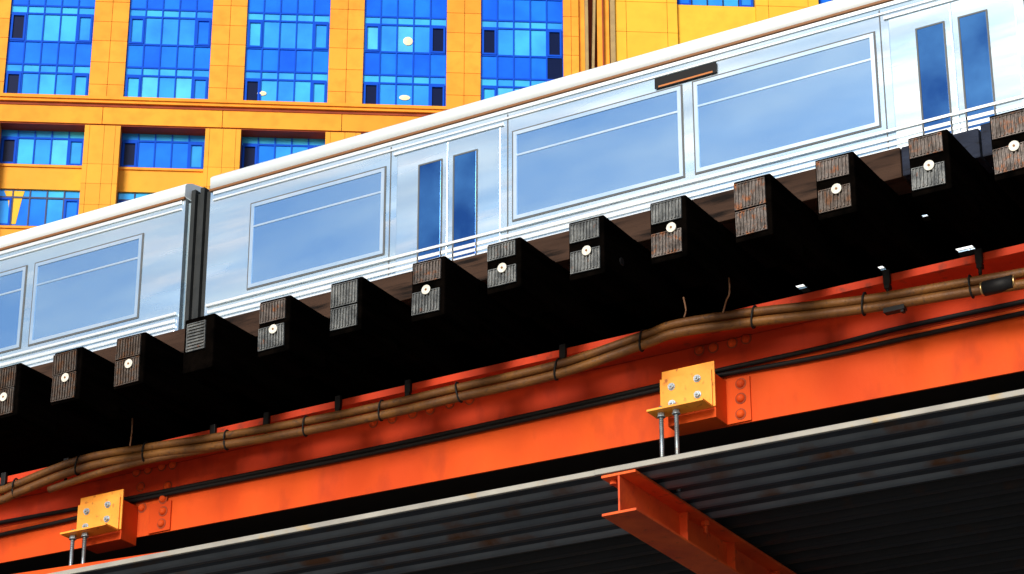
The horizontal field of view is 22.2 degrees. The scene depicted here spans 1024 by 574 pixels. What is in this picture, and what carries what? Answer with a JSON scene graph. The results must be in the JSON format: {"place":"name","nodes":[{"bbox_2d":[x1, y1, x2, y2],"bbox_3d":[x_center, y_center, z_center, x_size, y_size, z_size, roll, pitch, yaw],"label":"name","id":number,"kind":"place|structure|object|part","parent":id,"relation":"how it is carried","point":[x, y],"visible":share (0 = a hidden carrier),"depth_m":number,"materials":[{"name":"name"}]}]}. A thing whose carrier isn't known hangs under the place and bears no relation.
{"place":"outdoors","nodes":[
{"label":"outdoors","id":0,"kind":"place"},
{"bbox_2d":[0,0,831,236],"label":"office tower","id":1,"kind":"structure","parent":0,"point":[104,103],"depth_m":170.58,"materials":[{"name":"yellow"}]},
{"bbox_2d":[0,189,79,225],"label":"window","id":2,"kind":"structure","parent":1,"relation":"in","point":[17,207],"depth_m":166.41,"materials":[{"name":"blue glass"}]},
{"bbox_2d":[0,130,84,165],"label":"window","id":3,"kind":"structure","parent":1,"relation":"in","point":[16,146],"depth_m":168.17,"materials":[{"name":"blue glass"}]},
{"bbox_2d":[3,64,89,94],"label":"window","id":4,"kind":"structure","parent":1,"relation":"in","point":[25,79],"depth_m":169.32,"materials":[{"name":"blue glass"}]},
{"bbox_2d":[6,5,94,66],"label":"window","id":5,"kind":"structure","parent":1,"relation":"in","point":[43,36],"depth_m":170.65,"materials":[{"name":"blue glass"}]},
{"bbox_2d":[11,0,94,8],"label":"window","id":6,"kind":"structure","parent":1,"relation":"in","point":[90,4],"depth_m":171.69,"materials":[{"name":"blue glass"}]},
{"bbox_2d":[117,192,152,203],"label":"window","id":7,"kind":"structure","parent":1,"relation":"in","point":[122,197],"depth_m":167.10,"materials":[{"name":"blue glass"}]},
{"bbox_2d":[120,133,204,168],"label":"window","id":8,"kind":"structure","parent":1,"relation":"in","point":[137,150],"depth_m":168.58,"materials":[{"name":"blue glass"}]},
{"bbox_2d":[123,68,209,98],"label":"window","id":9,"kind":"structure","parent":1,"relation":"in","point":[158,83],"depth_m":169.78,"materials":[{"name":"blue glass"}]},
{"bbox_2d":[126,10,212,70],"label":"window","id":10,"kind":"structure","parent":1,"relation":"in","point":[179,40],"depth_m":171.11,"materials":[{"name":"blue glass"}]},
{"bbox_2d":[130,0,212,11],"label":"window","id":11,"kind":"structure","parent":1,"relation":"in","point":[156,5],"depth_m":172.24,"materials":[{"name":"blue glass"}]},
{"bbox_2d":[240,137,324,168],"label":"window","id":12,"kind":"structure","parent":1,"relation":"in","point":[254,150],"depth_m":169.20,"materials":[{"name":"blue glass"}]},
{"bbox_2d":[243,71,327,102],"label":"window","id":13,"kind":"structure","parent":1,"relation":"in","point":[258,86],"depth_m":170.19,"materials":[{"name":"blue glass"}]},
{"bbox_2d":[244,13,329,73],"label":"window","id":14,"kind":"structure","parent":1,"relation":"in","point":[280,43],"depth_m":171.53,"materials":[{"name":"blue glass"}]},
{"bbox_2d":[247,0,330,15],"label":"window","id":15,"kind":"structure","parent":1,"relation":"in","point":[277,7],"depth_m":172.74,"materials":[{"name":"blue glass"}]},
{"bbox_2d":[362,75,445,105],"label":"window","id":16,"kind":"structure","parent":1,"relation":"in","point":[390,90],"depth_m":170.65,"materials":[{"name":"blue glass"}]},
{"bbox_2d":[363,17,446,77],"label":"window","id":17,"kind":"structure","parent":1,"relation":"in","point":[398,47],"depth_m":171.99,"materials":[{"name":"blue glass"}]},
{"bbox_2d":[364,0,446,19],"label":"window","id":18,"kind":"structure","parent":1,"relation":"in","point":[403,9],"depth_m":173.21,"materials":[{"name":"blue glass"}]},
{"bbox_2d":[480,79,546,99],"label":"window","id":19,"kind":"structure","parent":1,"relation":"in","point":[490,88],"depth_m":171.23,"materials":[{"name":"blue glass"}]},
{"bbox_2d":[481,21,562,80],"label":"window","id":20,"kind":"structure","parent":1,"relation":"in","point":[529,51],"depth_m":172.45,"materials":[{"name":"blue glass"}]},
{"bbox_2d":[481,0,562,23],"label":"window","id":21,"kind":"structure","parent":1,"relation":"in","point":[533,11],"depth_m":173.72,"materials":[{"name":"blue glass"}]},
{"bbox_2d":[677,0,753,6],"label":"window","id":22,"kind":"structure","parent":1,"relation":"in","point":[738,3],"depth_m":175.29,"materials":[{"name":"blue glass"}]},
{"bbox_2d":[818,0,831,3],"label":"window","id":23,"kind":"structure","parent":1,"relation":"in","point":[819,1],"depth_m":175.89,"materials":[{"name":"blue glass"}]},
{"bbox_2d":[0,244,1023,573],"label":"plate girder","id":24,"kind":"object","parent":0,"point":[940,368],"visible":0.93,"depth_m":13.48,"materials":[{"name":"orange metal"}]},
{"bbox_2d":[60,489,137,565],"bbox_3d":[-2.322,1.482,14.604,0.332,0.678,0.274,-14,-28,27],"label":"hanger bracket","id":25,"kind":"object","parent":24,"relation":"attached to","point":[107,522],"visible":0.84,"depth_m":14.64,"materials":[{"name":"yellow metal"}]},
{"bbox_2d":[16,551,164,573],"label":"steel angle","id":26,"kind":"object","parent":25,"relation":"attached to","point":[51,570],"depth_m":14.40,"materials":[{"name":"orange paint"}]},
{"bbox_2d":[47,447,237,492],"bbox_3d":[-2.054,0.990,14.472,1.317,0.082,0.040,-14,-28,27],"label":"conduit","id":27,"kind":"object","parent":24,"relation":"attached to","point":[88,476],"visible":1,"depth_m":14.56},
{"bbox_2d":[0,279,1023,504],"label":"conduit","id":28,"kind":"object","parent":24,"relation":"attached to","point":[818,314],"visible":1,"depth_m":13.31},
{"bbox_2d":[883,304,906,315],"bbox_3d":[1.817,0.113,12.361,0.105,0.036,0.040,-14,-28,27],"label":"conduit clamp","id":29,"kind":"object","parent":28,"relation":"attached to","point":[896,309],"visible":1,"depth_m":12.35,"materials":[{"name":"black metal"}]},
{"bbox_2d":[0,268,1023,494],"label":"conduit","id":30,"kind":"object","parent":24,"relation":"attached to","point":[584,356],"visible":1,"depth_m":13.33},
{"bbox_2d":[11,478,17,495],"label":"cable tie","id":31,"kind":"object","parent":30,"relation":"attached to","point":[12,485],"visible":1,"depth_m":14.87,"materials":[{"name":"black plastic"}]},
{"bbox_2d":[74,454,83,475],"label":"cable tie","id":32,"kind":"object","parent":30,"relation":"attached to","point":[76,474],"visible":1,"depth_m":14.68,"materials":[{"name":"black plastic"}]},
{"bbox_2d":[141,441,147,461],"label":"cable tie","id":33,"kind":"object","parent":30,"relation":"attached to","point":[145,442],"visible":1,"depth_m":14.45,"materials":[{"name":"black plastic"}]},
{"bbox_2d":[223,429,229,450],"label":"cable tie","id":34,"kind":"object","parent":30,"relation":"attached to","point":[225,448],"visible":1,"depth_m":14.18,"materials":[{"name":"black plastic"}]},
{"bbox_2d":[302,415,309,436],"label":"cable tie","id":35,"kind":"object","parent":30,"relation":"attached to","point":[303,420],"visible":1,"depth_m":13.93,"materials":[{"name":"black plastic"}]},
{"bbox_2d":[378,399,385,420],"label":"cable tie","id":36,"kind":"object","parent":30,"relation":"attached to","point":[379,418],"visible":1,"depth_m":13.71,"materials":[{"name":"black plastic"}]},
{"bbox_2d":[455,382,462,402],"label":"cable tie","id":37,"kind":"object","parent":30,"relation":"attached to","point":[457,396],"visible":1,"depth_m":13.48,"materials":[{"name":"black plastic"}]},
{"bbox_2d":[553,358,559,380],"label":"cable tie","id":38,"kind":"object","parent":30,"relation":"attached to","point":[554,370],"visible":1,"depth_m":13.22,"materials":[{"name":"black plastic"}]},
{"bbox_2d":[638,329,644,351],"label":"cable tie","id":39,"kind":"object","parent":30,"relation":"attached to","point":[639,341],"visible":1,"depth_m":13.02,"materials":[{"name":"black plastic"}]},
{"bbox_2d":[683,297,686,317],"bbox_3d":[0.880,0.136,13.012,0.057,0.198,0.009,-14,-28,27],"label":"hanging wire","id":40,"kind":"object","parent":30,"relation":"hanging from","point":[685,307],"visible":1,"depth_m":13.03,"materials":[{"name":"brown"}]},
{"bbox_2d":[750,305,757,328],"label":"cable tie","id":41,"kind":"object","parent":30,"relation":"attached to","point":[752,310],"visible":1,"depth_m":12.73,"materials":[{"name":"black plastic"}]},
{"bbox_2d":[861,292,866,315],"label":"cable tie","id":42,"kind":"object","parent":30,"relation":"attached to","point":[862,297],"visible":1,"depth_m":12.44,"materials":[{"name":"black plastic"}]},
{"bbox_2d":[968,275,974,298],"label":"cable tie","id":43,"kind":"object","parent":30,"relation":"attached to","point":[970,291],"visible":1,"depth_m":12.17,"materials":[{"name":"black plastic"}]},
{"bbox_2d":[979,275,1017,295],"bbox_3d":[2.264,-0.007,12.122,0.168,0.072,0.072,-14,-28,27],"label":"conduit coupling","id":44,"kind":"object","parent":30,"relation":"attached to","point":[995,286],"visible":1,"depth_m":12.10,"materials":[{"name":"black rubber"}]},
{"bbox_2d":[0,310,1023,536],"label":"cable","id":45,"kind":"object","parent":24,"relation":"attached to","point":[629,396],"visible":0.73,"depth_m":13.54,"materials":[{"name":"black rubber"}]},
{"bbox_2d":[0,299,1023,524],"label":"cable","id":46,"kind":"object","parent":24,"relation":"attached to","point":[789,354],"visible":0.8,"depth_m":13.48,"materials":[{"name":"black rubber"}]},
{"bbox_2d":[647,361,727,491],"bbox_3d":[0.872,0.713,12.896,0.319,0.680,0.274,-14,-28,27],"label":"hanger bracket","id":47,"kind":"object","parent":24,"relation":"attached to","point":[693,398],"visible":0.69,"depth_m":12.93,"materials":[{"name":"metal"}]},
{"bbox_2d":[601,469,795,573],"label":"steel beam","id":48,"kind":"structure","parent":47,"relation":"hanging from","point":[658,517],"depth_m":12.80,"materials":[{"name":"metal"}]},
{"bbox_2d":[48,389,1023,573],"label":"corrugated canopy","id":49,"kind":"object","parent":48,"relation":"on","point":[937,489],"visible":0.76,"depth_m":13.07,"materials":[{"name":"grey metal"}]},
{"bbox_3d":[-2.442,1.997,16.458,15.800,0.456,0.280,-14,-28,27],"label":"track girder","id":50,"kind":"object","parent":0,"visible":0},
{"bbox_2d":[0,363,182,470],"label":"railway tie","id":51,"kind":"object","parent":50,"relation":"on","point":[28,411],"visible":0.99,"depth_m":14.39,"materials":[{"name":"brown wood"}]},
{"bbox_2d":[51,347,236,460],"bbox_3d":[-1.598,1.048,15.311,0.195,0.308,3.224,-14,-28,27],"label":"railway tie","id":52,"kind":"object","parent":50,"relation":"on","point":[83,390],"visible":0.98,"depth_m":14.18,"materials":[{"name":"brown wood"}]},
{"bbox_2d":[129,418,132,445],"bbox_3d":[-2.105,0.753,14.401,0.029,0.273,0.009,-14,-28,27],"label":"hanging wire","id":53,"kind":"object","parent":52,"relation":"hanging from","point":[131,432],"visible":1,"depth_m":14.37,"materials":[{"name":"brown"}]},
{"bbox_2d":[114,332,277,447],"bbox_3d":[-1.247,0.965,15.141,0.195,0.298,3.224,-13,-28,27],"label":"railway tie","id":54,"kind":"object","parent":50,"relation":"on","point":[149,374],"visible":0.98,"depth_m":14.04,"materials":[{"name":"brown wood"}]},
{"bbox_2d":[183,313,348,413],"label":"railway tie","id":55,"kind":"object","parent":50,"relation":"on","point":[221,355],"visible":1,"depth_m":13.81,"materials":[{"name":"brown wood"}]},
{"bbox_2d":[258,295,419,397],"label":"railway tie","id":56,"kind":"object","parent":50,"relation":"on","point":[295,340],"visible":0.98,"depth_m":13.60,"materials":[{"name":"brown wood"}]},
{"bbox_2d":[31,252,486,378],"bbox_3d":[-5.143,1.157,16.112,11.804,0.156,0.180,-14,-28,27],"label":"guard timber","id":57,"kind":"object","parent":56,"relation":"on","point":[398,286],"depth_m":13.82,"materials":[{"name":"brown wood"}]},
{"bbox_2d":[330,277,496,381],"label":"railway tie","id":58,"kind":"object","parent":50,"relation":"on","point":[368,319],"visible":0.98,"depth_m":13.42,"materials":[{"name":"brown wood"}]},
{"bbox_2d":[411,256,599,373],"bbox_3d":[0.383,0.578,14.264,0.195,0.324,3.224,-14,-28,27],"label":"railway tie","id":59,"kind":"object","parent":50,"relation":"on","point":[452,302],"visible":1,"depth_m":13.17,"materials":[{"name":"brown wood"}]},
{"bbox_2d":[487,237,675,367],"bbox_3d":[0.773,0.461,14.072,0.195,0.272,3.224,-14,-28,28],"label":"railway tie","id":60,"kind":"object","parent":50,"relation":"on","point":[525,278],"visible":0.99,"depth_m":13.03,"materials":[{"name":"brown wood"}]},
{"bbox_2d":[569,215,751,349],"bbox_3d":[1.158,0.380,13.847,0.198,0.312,3.224,-14,-28,27],"label":"railway tie","id":61,"kind":"object","parent":50,"relation":"on","point":[610,262],"visible":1,"depth_m":12.74,"materials":[{"name":"brown wood"}]},
{"bbox_2d":[650,195,809,332],"bbox_3d":[1.559,0.292,13.639,0.195,0.324,3.224,-14,-28,28],"label":"railway tie","id":62,"kind":"object","parent":50,"relation":"on","point":[693,244],"visible":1,"depth_m":12.54,"materials":[{"name":"brown wood"}]},
{"bbox_2d":[0,172,1023,477],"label":"plank deck","id":63,"kind":"structure","parent":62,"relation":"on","point":[20,454],"depth_m":15.38,"materials":[{"name":"black wood"}]},
{"bbox_2d":[980,122,993,167],"bbox_3d":[2.806,-0.789,11.874,1.347,0.170,0.180,-14,-28,27],"label":"guard timber","id":64,"kind":"object","parent":63,"relation":"attached to","point":[986,143],"visible":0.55,"depth_m":12.10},
{"bbox_2d":[722,277,729,312],"bbox_3d":[1.043,-0.074,12.748,0.048,0.432,0.009,-14,-28,27],"label":"hanging wire","id":65,"kind":"object","parent":62,"relation":"hanging from","point":[727,296],"visible":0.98,"depth_m":12.68,"materials":[{"name":"brown"}]},
{"bbox_2d":[734,174,882,291],"bbox_3d":[1.946,0.198,13.439,0.195,0.319,3.215,-14,-28,28],"label":"railway tie","id":66,"kind":"object","parent":50,"relation":"on","point":[777,223],"visible":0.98,"depth_m":12.34,"materials":[{"name":"brown wood"}]},
{"bbox_2d":[815,152,960,273],"bbox_3d":[2.295,0.102,13.239,0.195,0.312,3.224,-14,-28,28],"label":"railway tie","id":67,"kind":"object","parent":50,"relation":"on","point":[870,211],"visible":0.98,"depth_m":12.14,"materials":[{"name":"brown wood"}]},
{"bbox_2d":[527,147,911,270],"bbox_3d":[0.916,-0.324,12.880,2.231,0.160,0.180,-14,-28,27],"label":"guard timber","id":68,"kind":"object","parent":67,"relation":"on","point":[886,166],"visible":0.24,"depth_m":12.71,"materials":[{"name":"brown wood"}]},
{"bbox_2d":[908,129,1023,252],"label":"railway tie","id":69,"kind":"object","parent":50,"relation":"on","point":[959,189],"visible":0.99,"depth_m":11.92,"materials":[{"name":"brown wood"}]},
{"bbox_2d":[901,128,993,182],"bbox_3d":[2.050,-0.599,12.270,0.386,0.153,0.186,-14,-28,27],"label":"guard timber","id":70,"kind":"object","parent":69,"relation":"on","point":[970,141],"visible":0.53,"depth_m":12.15,"materials":[{"name":"brown wood"}]},
{"bbox_2d":[989,108,1023,208],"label":"railway tie","id":71,"kind":"object","parent":50,"relation":"on","point":[1007,134],"visible":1,"depth_m":11.61,"materials":[{"name":"brown wood"}]},
{"bbox_3d":[-2.044,3.279,20.747,36.000,0.150,0.130,-14,-28,27],"label":"rail","id":72,"kind":"object","parent":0,"visible":0},
{"bbox_2d":[0,184,202,367],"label":"train car","id":73,"kind":"object","parent":72,"relation":"on","point":[101,278],"visible":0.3,"depth_m":20.35,"materials":[{"name":"white paint"}]},
{"bbox_3d":[-4.335,0.268,20.899,1.088,0.724,0.009,-14,-28,27],"label":"window","id":74,"kind":"part","parent":73,"relation":"part of","materials":[{"name":"glass"}]},
{"bbox_3d":[-3.331,0.022,20.363,1.088,0.724,0.009,-14,-28,27],"label":"window","id":75,"kind":"part","parent":73,"relation":"part of","materials":[{"name":"glass"}]},
{"bbox_2d":[204,0,1023,317],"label":"train car","id":76,"kind":"object","parent":72,"relation":"on","point":[794,92],"visible":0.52,"depth_m":18.23,"materials":[{"name":"white paint"}]},
{"bbox_2d":[184,187,210,327],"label":"gangway bellows","id":77,"kind":"object","parent":76,"relation":"attached to","point":[197,258],"visible":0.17,"depth_m":19.98,"materials":[{"name":"rubber"}]},
{"bbox_3d":[-1.456,-0.435,19.363,1.226,0.724,0.009,-14,-28,27],"label":"window","id":78,"kind":"part","parent":76,"relation":"part of","materials":[{"name":"glass"}]},
{"bbox_3d":[-0.656,-0.117,18.699,0.437,1.970,0.014,-14,-28,27],"label":"door","id":79,"kind":"part","parent":76,"relation":"part of","materials":[{"name":"silver metal"}]},
{"bbox_3d":[-0.274,-0.211,18.495,0.437,1.970,0.014,-14,-28,27],"label":"door","id":80,"kind":"part","parent":76,"relation":"part of","materials":[{"name":"silver metal"}]},
{"bbox_3d":[0.591,-0.935,18.271,1.369,0.724,0.009,-14,-28,27],"label":"window","id":81,"kind":"part","parent":76,"relation":"part of","materials":[{"name":"glass"}]},
{"bbox_3d":[1.837,-1.239,17.606,1.369,0.724,0.009,-14,-28,27],"label":"window","id":82,"kind":"part","parent":76,"relation":"part of","materials":[{"name":"glass"}]},
{"bbox_3d":[2.699,-0.936,16.909,0.437,1.970,0.014,-14,-28,27],"label":"door","id":83,"kind":"part","parent":76,"relation":"part of","materials":[{"name":"silver metal"}]},
{"bbox_3d":[3.082,-1.030,16.705,0.437,1.970,0.014,-14,-28,27],"label":"door","id":84,"kind":"part","parent":76,"relation":"part of","materials":[{"name":"silver metal"}]}
]}

